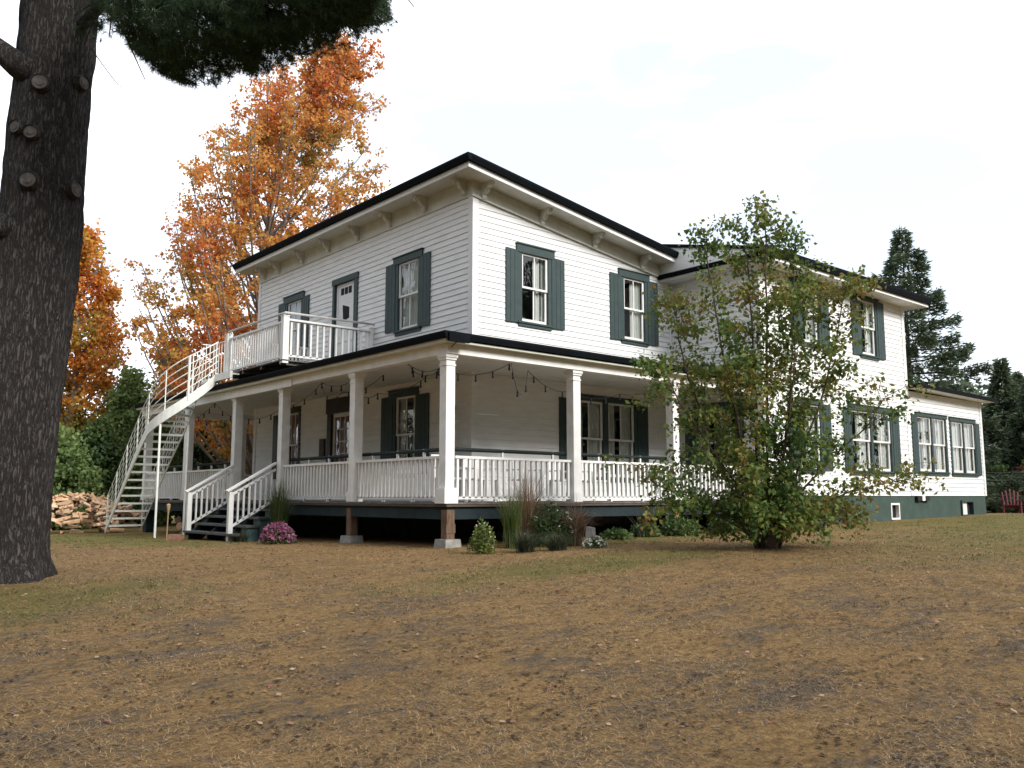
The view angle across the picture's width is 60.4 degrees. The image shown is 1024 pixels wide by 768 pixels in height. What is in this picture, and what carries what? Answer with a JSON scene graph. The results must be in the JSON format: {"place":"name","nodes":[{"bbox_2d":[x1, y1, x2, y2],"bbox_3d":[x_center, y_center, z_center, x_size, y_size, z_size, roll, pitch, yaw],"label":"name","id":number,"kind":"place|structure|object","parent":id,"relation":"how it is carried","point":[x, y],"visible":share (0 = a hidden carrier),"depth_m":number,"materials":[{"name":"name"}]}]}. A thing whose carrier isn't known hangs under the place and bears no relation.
{"place":"outdoors","nodes":[
{"label":"outdoors","id":0,"kind":"place"},
{"bbox_2d":[0,513,1023,767],"bbox_3d":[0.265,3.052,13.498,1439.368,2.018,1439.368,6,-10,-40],"label":"ground","id":1,"kind":"structure","parent":0,"point":[778,739],"depth_m":6.32,"materials":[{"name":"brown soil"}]},
{"bbox_2d":[69,530,83,532],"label":"firewood log","id":2,"kind":"object","parent":1,"relation":"on","point":[74,531],"visible":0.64,"depth_m":26.32,"materials":[{"name":"brown wood"}]},
{"bbox_2d":[51,423,106,529],"bbox_3d":[-15.910,3.376,30.712,3.362,4.230,3.052,-2,-8,15],"label":"cedar tree","id":3,"kind":"object","parent":1,"relation":"on","point":[74,472],"visible":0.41,"depth_m":30.58,"materials":[{"name":"green plant"}]},
{"bbox_2d":[60,218,131,433],"bbox_3d":[-17.851,-0.593,36.017,4.356,12.914,4.669,-2,-8,17],"label":"maple tree","id":4,"kind":"object","parent":1,"relation":"on","point":[99,327],"visible":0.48,"depth_m":36.04,"materials":[{"name":"orange plant"}]},
{"bbox_2d":[72,414,123,527],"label":"cedar tree","id":5,"kind":"object","parent":1,"relation":"on","point":[101,435],"visible":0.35,"depth_m":32.56,"materials":[{"name":"green plant"}]},
{"bbox_2d":[93,522,105,526],"bbox_3d":[-12.004,4.106,25.710,0.391,0.110,0.100,-1,0,-44],"label":"firewood log","id":6,"kind":"object","parent":1,"relation":"on","point":[98,524],"visible":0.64,"depth_m":25.67,"materials":[{"name":"beige wood"}]},
{"bbox_2d":[109,528,123,532],"bbox_3d":[-11.504,4.269,25.621,0.384,0.145,0.065,11,22,-29],"label":"firewood log","id":7,"kind":"object","parent":1,"relation":"on","point":[119,530],"visible":0.95,"depth_m":25.61,"materials":[{"name":"brown wood"}]},
{"bbox_2d":[95,360,155,472],"bbox_3d":[-15.457,2.425,35.196,3.623,6.937,3.366,-2,-8,18],"label":"cedar tree","id":8,"kind":"object","parent":1,"relation":"on","point":[127,392],"visible":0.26,"depth_m":34.83,"materials":[{"name":"green plant"}]},
{"bbox_2d":[123,522,136,526],"bbox_3d":[-11.710,4.302,26.962,0.065,0.145,0.384,13,4,42],"label":"firewood log","id":9,"kind":"object","parent":1,"relation":"on","point":[130,523],"visible":0.55,"depth_m":26.96,"materials":[{"name":"brown wood"}]},
{"bbox_2d":[96,394,182,527],"bbox_3d":[-13.788,2.970,32.736,2.891,5.446,3.340,1,-7,-11],"label":"cedar tree","id":10,"kind":"object","parent":1,"relation":"on","point":[161,518],"visible":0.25,"depth_m":32.39,"materials":[{"name":"green plant"}]},
{"bbox_2d":[166,504,170,539],"bbox_3d":[-7.793,3.149,19.927,0.089,0.870,0.089,-4,-8,27],"label":"garden torch","id":11,"kind":"object","parent":1,"relation":"on","point":[168,507],"visible":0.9,"depth_m":19.94,"materials":[{"name":"brown wood"}]},
{"bbox_2d":[146,334,200,523],"bbox_3d":[-14.344,1.923,37.125,4.145,8.235,3.644,-3,-8,25],"label":"cedar tree","id":12,"kind":"object","parent":1,"relation":"on","point":[170,423],"visible":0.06,"depth_m":36.76,"materials":[{"name":"green plant"}]},
{"bbox_2d":[167,534,183,540],"bbox_3d":[-7.398,3.400,19.371,0.303,0.182,0.216,0,-7,0],"label":"stone block","id":13,"kind":"object","parent":1,"relation":"on","point":[175,537],"depth_m":19.28,"materials":[{"name":"beige stone"}]},
{"bbox_2d":[164,420,247,522],"bbox_3d":[-12.535,2.864,35.904,3.835,6.076,3.934,-3,-8,24],"label":"cedar tree","id":14,"kind":"object","parent":1,"relation":"on","point":[202,457],"visible":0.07,"depth_m":35.38,"materials":[{"name":"green plant"}]},
{"bbox_2d":[0,0,413,584],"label":"pine","id":15,"kind":"object","parent":1,"relation":"on","point":[48,63],"visible":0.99,"depth_m":10.81,"materials":[{"name":"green plant"}]},
{"bbox_2d":[233,527,254,541],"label":"wispy grass","id":16,"kind":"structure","parent":1,"relation":"on","point":[242,536],"depth_m":18.19,"materials":[{"name":"plant"}]},
{"bbox_2d":[119,29,391,515],"bbox_3d":[-9.063,-4.413,33.739,10.097,19.594,10.501,6,-10,-40],"label":"maple tree","id":17,"kind":"object","parent":1,"relation":"on","point":[322,87],"visible":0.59,"depth_m":32.53,"materials":[{"name":"orange plant"}]},
{"bbox_2d":[258,521,297,544],"bbox_3d":[-4.622,2.942,17.375,0.742,0.499,0.748,-3,-8,25],"label":"chrysanthemum","id":18,"kind":"object","parent":1,"relation":"on","point":[274,532],"visible":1,"depth_m":17.22,"materials":[{"name":"pink plant"}]},
{"bbox_2d":[254,478,305,523],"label":"spiky grass","id":19,"kind":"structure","parent":1,"relation":"on","point":[278,514],"depth_m":18.11,"materials":[{"name":"green plant"}]},
{"bbox_2d":[467,517,497,554],"bbox_3d":[-0.435,2.252,13.068,0.440,0.575,0.443,-3,-8,23],"label":"flowering bush","id":20,"kind":"object","parent":1,"relation":"on","point":[484,543],"visible":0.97,"depth_m":12.99,"materials":[{"name":"green plant"}]},
{"bbox_2d":[483,483,535,548],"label":"ornamental grass","id":21,"kind":"object","parent":1,"relation":"on","point":[509,520],"depth_m":14.22,"materials":[{"name":"green plant"}]},
{"bbox_2d":[0,522,1023,767],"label":"bark crumbs","id":22,"kind":"object","parent":1,"relation":"on","point":[516,650],"visible":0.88,"depth_m":6.06,"materials":[{"name":"brown"}]},
{"bbox_2d":[0,530,1023,767],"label":"fallen pine straw","id":23,"kind":"object","parent":1,"relation":"on","point":[254,765],"visible":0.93,"depth_m":6.08,"materials":[{"name":"brown plant"}]},
{"bbox_2d":[4,514,1023,734],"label":"fallen leaves","id":24,"kind":"object","parent":1,"relation":"on","point":[421,708],"visible":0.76,"depth_m":6.78,"materials":[{"name":"brown plant"}]},
{"bbox_2d":[493,528,549,552],"bbox_3d":[0.207,2.332,13.202,1.090,0.416,1.113,-3,-8,25],"label":"lavender","id":25,"kind":"object","parent":1,"relation":"on","point":[525,543],"visible":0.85,"depth_m":13.12,"materials":[{"name":"green plant"}]},
{"bbox_2d":[490,458,566,545],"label":"plume grass","id":26,"kind":"object","parent":1,"relation":"on","point":[528,510],"depth_m":14.64,"materials":[{"name":"plant"}]},
{"bbox_2d":[64,370,1019,463],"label":"woods","id":27,"kind":"object","parent":1,"relation":"on","point":[966,384],"depth_m":67.83,"materials":[{"name":"green plant"}]},
{"bbox_2d":[520,498,579,547],"bbox_3d":[0.615,2.334,14.807,1.065,0.846,1.047,6,-10,-40],"label":"flowering shrub","id":28,"kind":"object","parent":1,"relation":"on","point":[552,524],"visible":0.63,"depth_m":14.60,"materials":[{"name":"green plant"}]},
{"bbox_2d":[105,152,996,547],"bbox_3d":[1.841,0.587,26.966,23.092,8.275,16.220,6,-10,-40],"label":"farmhouse","id":29,"kind":"object","parent":1,"relation":"on","point":[469,264],"visible":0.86,"depth_m":20.62,"materials":[{"name":"white wood"}]},
{"bbox_2d":[272,406,323,478],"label":"window","id":30,"kind":"structure","parent":29,"relation":"in","point":[295,416],"depth_m":24.31,"materials":[{"name":"glass"}]},
{"bbox_2d":[278,290,324,360],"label":"window","id":31,"kind":"structure","parent":29,"relation":"in","point":[297,302],"depth_m":24.63,"materials":[{"name":"green paint"}]},
{"bbox_2d":[319,439,325,455],"bbox_3d":[-4.908,1.680,22.739,0.052,0.530,0.260,6,-10,-40],"label":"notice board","id":32,"kind":"object","parent":29,"relation":"attached to","point":[322,443],"visible":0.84,"depth_m":22.69,"materials":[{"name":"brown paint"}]},
{"bbox_2d":[325,396,349,499],"bbox_3d":[-4.276,1.630,22.150,0.216,2.580,1.380,6,-10,-40],"label":"porch door","id":33,"kind":"structure","parent":29,"relation":"in","point":[340,410],"depth_m":22.37,"materials":[{"name":"green paint"}]},
{"bbox_2d":[331,271,358,356],"bbox_3d":[-4.253,-1.471,22.462,0.120,2.610,1.300,6,-10,-40],"label":"upper door","id":34,"kind":"structure","parent":29,"relation":"in","point":[345,295],"depth_m":22.58,"materials":[{"name":"white paint"}]},
{"bbox_2d":[380,386,435,474],"bbox_3d":[-2.111,1.154,20.246,0.985,2.040,1.912,6,-10,-40],"label":"window","id":35,"kind":"structure","parent":29,"relation":"in","point":[404,419],"depth_m":20.26,"materials":[{"name":"green paint"}]},
{"bbox_2d":[385,247,439,336],"bbox_3d":[-2.085,-2.059,20.627,0.985,1.890,1.812,6,-10,-40],"label":"window","id":36,"kind":"structure","parent":29,"relation":"in","point":[408,280],"depth_m":20.48,"materials":[{"name":"green paint"}]},
{"bbox_2d":[156,363,741,429],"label":"string lights","id":37,"kind":"object","parent":29,"relation":"hanging from","point":[412,373],"visible":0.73,"depth_m":17.11,"materials":[{"name":"black plastic"}]},
{"bbox_2d":[431,454,467,501],"bbox_3d":[-1.132,1.709,16.002,0.560,0.861,0.510,6,-10,-40],"label":"porch chair","id":38,"kind":"object","parent":29,"relation":"on","point":[433,500],"visible":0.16,"depth_m":15.95,"materials":[{"name":"white paint"}]},
{"bbox_2d":[464,459,497,501],"bbox_3d":[-0.591,1.785,16.595,0.560,0.861,0.510,6,-10,-40],"label":"porch chair","id":39,"kind":"object","parent":29,"relation":"on","point":[472,465],"visible":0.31,"depth_m":16.63,"materials":[{"name":"white paint"}]},
{"bbox_2d":[506,460,540,501],"bbox_3d":[0.243,1.876,17.307,0.560,0.861,0.510,6,-10,-40],"label":"porch chair","id":40,"kind":"object","parent":29,"relation":"on","point":[523,474],"visible":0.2,"depth_m":17.40,"materials":[{"name":"white paint"}]},
{"bbox_2d":[492,242,564,330],"bbox_3d":[0.244,-2.114,20.004,1.762,1.860,0.985,6,-10,-40],"label":"window","id":41,"kind":"structure","parent":29,"relation":"in","point":[535,279],"depth_m":19.90,"materials":[{"name":"green paint"}]},
{"bbox_2d":[545,462,565,500],"bbox_3d":[1.044,1.972,18.056,0.560,0.861,0.510,6,-10,-40],"label":"porch chair","id":42,"kind":"object","parent":29,"relation":"on","point":[554,476],"visible":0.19,"depth_m":18.11,"materials":[{"name":"white paint"}]},
{"bbox_2d":[544,394,648,482],"bbox_3d":[1.915,1.338,21.012,3.012,2.010,0.985,6,-10,-40],"label":"window","id":43,"kind":"structure","parent":29,"relation":"in","point":[608,428],"depth_m":21.07,"materials":[{"name":"glass"}]},
{"bbox_2d":[582,463,610,500],"bbox_3d":[1.726,2.047,18.638,0.560,0.861,0.510,6,-10,-40],"label":"porch chair","id":44,"kind":"object","parent":29,"relation":"on","point":[592,476],"visible":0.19,"depth_m":18.72,"materials":[{"name":"white paint"}]},
{"bbox_2d":[593,267,658,346],"bbox_3d":[2.745,-1.835,22.139,1.762,1.850,0.985,6,-10,-40],"label":"window","id":45,"kind":"structure","parent":29,"relation":"in","point":[627,301],"depth_m":21.99,"materials":[{"name":"green paint"}]},
{"bbox_2d":[685,401,753,480],"bbox_3d":[5.287,1.429,21.605,0.985,1.880,1.866,6,-10,-40],"label":"window","id":46,"kind":"structure","parent":29,"relation":"in","point":[689,441],"depth_m":21.81,"materials":[{"name":"green paint"}]},
{"bbox_2d":[789,276,829,349],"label":"window","id":47,"kind":"structure","parent":29,"relation":"in","point":[825,332],"depth_m":22.40,"materials":[{"name":"green paint"}]},
{"bbox_2d":[787,396,833,473],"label":"window","id":48,"kind":"structure","parent":29,"relation":"in","point":[819,422],"depth_m":21.98,"materials":[{"name":"green paint"}]},
{"bbox_2d":[847,294,885,360],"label":"window","id":49,"kind":"structure","parent":29,"relation":"in","point":[875,350],"depth_m":24.33,"materials":[{"name":"green paint"}]},
{"bbox_2d":[833,403,901,475],"bbox_3d":[9.413,1.562,23.977,3.012,1.860,0.985,6,-10,-40],"label":"window","id":50,"kind":"structure","parent":29,"relation":"in","point":[884,448],"depth_m":24.13,"materials":[{"name":"green paint"}]},
{"bbox_2d":[890,503,900,519],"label":"basement window","id":51,"kind":"structure","parent":29,"relation":"in","point":[892,505],"depth_m":24.26,"materials":[{"name":"white paint"}]},
{"bbox_2d":[911,411,950,475],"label":"window","id":52,"kind":"structure","parent":29,"relation":"in","point":[941,442],"depth_m":26.05,"materials":[{"name":"green paint"}]},
{"bbox_2d":[918,416,982,476],"bbox_3d":[13.845,2.022,27.803,2.306,1.820,0.985,6,-10,-40],"label":"window","id":53,"kind":"structure","parent":29,"relation":"in","point":[966,461],"depth_m":27.49,"materials":[{"name":"green paint"}]},
{"bbox_2d":[960,500,974,515],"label":"basement window","id":54,"kind":"structure","parent":29,"relation":"in","point":[965,506],"depth_m":27.25,"materials":[{"name":"green paint"}]},
{"bbox_2d":[538,529,580,550],"bbox_3d":[0.674,2.372,13.411,1.127,0.363,1.044,6,-10,-40],"label":"lavender","id":55,"kind":"object","parent":1,"relation":"on","point":[557,543],"visible":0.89,"depth_m":13.35,"materials":[{"name":"green plant"}]},
{"bbox_2d":[533,500,612,545],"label":"dried grass","id":56,"kind":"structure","parent":1,"relation":"on","point":[579,522],"depth_m":14.65,"materials":[{"name":"plant"}]},
{"bbox_2d":[585,527,595,539],"bbox_3d":[1.266,2.477,14.176,0.122,0.359,0.158,-4,-8,26],"label":"garden stone","id":57,"kind":"object","parent":1,"relation":"on","point":[590,531],"visible":0.46,"depth_m":14.13,"materials":[{"name":"stone"}]},
{"bbox_2d":[581,535,608,548],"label":"white flowers","id":58,"kind":"object","parent":1,"relation":"on","point":[595,541],"visible":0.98,"depth_m":13.74,"materials":[{"name":"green plant"}]},
{"bbox_2d":[599,526,635,539],"bbox_3d":[1.977,2.809,16.465,0.659,0.308,0.640,1,-7,-10],"label":"garden plant","id":59,"kind":"object","parent":1,"relation":"on","point":[614,533],"visible":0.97,"depth_m":16.32,"materials":[{"name":"green plant"}]},
{"bbox_2d":[627,507,656,537],"bbox_3d":[2.504,2.635,17.038,1.196,0.685,1.284,6,-10,-40],"label":"weed clump","id":60,"kind":"object","parent":1,"relation":"on","point":[642,533],"visible":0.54,"depth_m":16.90,"materials":[{"name":"green plant"}]},
{"bbox_2d":[629,523,663,536],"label":"garden plant","id":61,"kind":"object","parent":1,"relation":"on","point":[656,531],"visible":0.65,"depth_m":17.01,"materials":[{"name":"green plant"}]},
{"bbox_2d":[659,515,698,536],"bbox_3d":[3.273,2.838,17.580,0.780,0.505,0.824,6,-10,-40],"label":"garden plant","id":62,"kind":"object","parent":1,"relation":"on","point":[676,526],"visible":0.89,"depth_m":17.41,"materials":[{"name":"green plant"}]},
{"bbox_2d":[681,516,702,534],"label":"garden plant","id":63,"kind":"object","parent":1,"relation":"on","point":[697,526],"visible":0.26,"depth_m":17.82,"materials":[{"name":"green plant"}]},
{"bbox_2d":[707,517,739,532],"bbox_3d":[4.380,2.960,18.415,0.797,0.425,0.764,6,-10,-40],"label":"garden plant","id":64,"kind":"object","parent":1,"relation":"on","point":[713,523],"visible":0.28,"depth_m":18.32,"materials":[{"name":"green plant"}]},
{"bbox_2d":[600,190,948,548],"bbox_3d":[3.880,-0.227,13.220,5.138,5.523,2.350,-1,-7,5],"label":"young tree","id":65,"kind":"object","parent":1,"relation":"on","point":[780,503],"visible":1,"depth_m":13.05,"materials":[{"name":"green plant"}]},
{"bbox_2d":[871,225,1023,512],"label":"spruce tree","id":66,"kind":"object","parent":1,"relation":"on","point":[922,339],"visible":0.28,"depth_m":41.41,"materials":[{"name":"green plant"}]},
{"bbox_2d":[953,383,1001,512],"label":"pine tree","id":67,"kind":"object","parent":1,"relation":"on","point":[986,467],"visible":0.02,"depth_m":45.52,"materials":[{"name":"green plant"}]},
{"bbox_2d":[981,406,1001,457],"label":"pine tree","id":68,"kind":"object","parent":1,"relation":"on","point":[982,410],"depth_m":56.02,"materials":[{"name":"green plant"}]},
{"bbox_2d":[982,355,1021,466],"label":"pine tree","id":69,"kind":"object","parent":1,"relation":"on","point":[1005,392],"visible":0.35,"depth_m":50.00,"materials":[{"name":"green plant"}]},
{"bbox_2d":[987,461,1020,512],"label":"shrub","id":70,"kind":"object","parent":1,"relation":"on","point":[1000,467],"visible":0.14,"depth_m":44.59,"materials":[{"name":"green plant"}]},
{"bbox_2d":[992,378,1023,512],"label":"pine tree","id":71,"kind":"object","parent":1,"relation":"on","point":[1012,450],"visible":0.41,"depth_m":46.16,"materials":[{"name":"green plant"}]},
{"bbox_2d":[999,489,1022,512],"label":"lawn chair","id":72,"kind":"object","parent":1,"relation":"on","point":[1014,505],"visible":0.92,"depth_m":34.79,"materials":[{"name":"red paint"}]},
{"bbox_2d":[999,370,1023,431],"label":"pine tree","id":73,"kind":"object","parent":1,"relation":"on","point":[1019,376],"visible":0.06,"depth_m":62.32,"materials":[{"name":"green plant"}]},
{"bbox_2d":[1002,463,1023,512],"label":"shrub","id":74,"kind":"object","parent":1,"relation":"on","point":[1022,492],"visible":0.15,"depth_m":40.58,"materials":[{"name":"green plant"}]},
{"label":"firewood log","id":75,"kind":"object","parent":1,"relation":"on","visible":0},
{"bbox_2d":[81,518,93,522],"bbox_3d":[-12.474,3.994,25.870,0.086,0.095,0.412,-35,-24,8],"label":"firewood log","id":76,"kind":"object","parent":75,"relation":"on","point":[87,520],"visible":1,"depth_m":25.84,"materials":[{"name":"brown wood"}]},
{"bbox_2d":[73,515,87,517],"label":"firewood log","id":77,"kind":"object","parent":76,"relation":"on","point":[78,516],"visible":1,"depth_m":25.90,"materials":[{"name":"brown wood"}]},
{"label":"stored log","id":78,"kind":"object","parent":1,"relation":"on","visible":0},
{"bbox_2d":[176,522,181,528],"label":"stored log","id":79,"kind":"object","parent":78,"relation":"on","point":[179,525],"visible":0.5,"depth_m":22.95,"materials":[{"name":"brown wood"}]},
{"bbox_2d":[175,515,182,522],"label":"stored log","id":80,"kind":"object","parent":79,"relation":"on","point":[178,519],"visible":0.78,"depth_m":23.30,"materials":[{"name":"brown wood"}]},
{"bbox_2d":[0,0,1023,417],"label":"sky","id":81,"kind":"structure","parent":0,"point":[866,119],"materials":[{"name":"white"}]},
{"label":"firewood log","id":82,"kind":"object","parent":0,"visible":0},
{"bbox_2d":[68,519,80,523],"bbox_3d":[-12.809,4.040,25.764,0.384,0.145,0.065,-10,-44,15],"label":"firewood log","id":83,"kind":"object","parent":82,"relation":"on","point":[74,521],"visible":1,"depth_m":25.73,"materials":[{"name":"brown wood"}]},
{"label":"firewood log","id":84,"kind":"object","parent":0,"visible":0},
{"bbox_2d":[96,512,108,515],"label":"firewood log","id":85,"kind":"object","parent":84,"relation":"on","point":[100,513],"visible":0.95,"depth_m":26.10,"materials":[{"name":"beige wood"}]},
{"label":"firewood log","id":86,"kind":"object","parent":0,"visible":0},
{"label":"firewood log","id":87,"kind":"object","parent":86,"relation":"on","visible":0},
{"bbox_2d":[55,516,69,522],"bbox_3d":[-13.225,3.997,25.887,0.384,0.145,0.065,-13,-41,-27],"label":"firewood log","id":88,"kind":"object","parent":87,"relation":"on","point":[60,519],"visible":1,"depth_m":25.86,"materials":[{"name":"brown wood"}]},
{"bbox_2d":[56,512,68,516],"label":"firewood log","id":89,"kind":"object","parent":88,"relation":"on","point":[61,514],"visible":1,"depth_m":25.98,"materials":[{"name":"brown wood"}]},
{"bbox_2d":[56,509,68,514],"bbox_3d":[-13.292,3.793,26.035,0.391,0.100,0.110,-10,-52,2],"label":"firewood log","id":90,"kind":"object","parent":89,"relation":"on","point":[66,511],"visible":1,"depth_m":26.02,"materials":[{"name":"beige wood"}]},
{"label":"firewood log","id":91,"kind":"object","parent":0,"visible":0},
{"bbox_2d":[57,500,71,504],"bbox_3d":[-13.478,3.570,26.484,0.391,0.110,0.100,-14,-43,-32],"label":"firewood log","id":92,"kind":"object","parent":91,"relation":"on","point":[65,502],"visible":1,"depth_m":26.48,"materials":[{"name":"beige wood"}]},
{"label":"firewood log","id":93,"kind":"object","parent":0,"visible":0},
{"bbox_2d":[56,498,68,500],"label":"firewood log","id":94,"kind":"object","parent":93,"relation":"on","point":[61,499],"visible":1,"depth_m":26.57,"materials":[{"name":"brown wood"}]}
]}

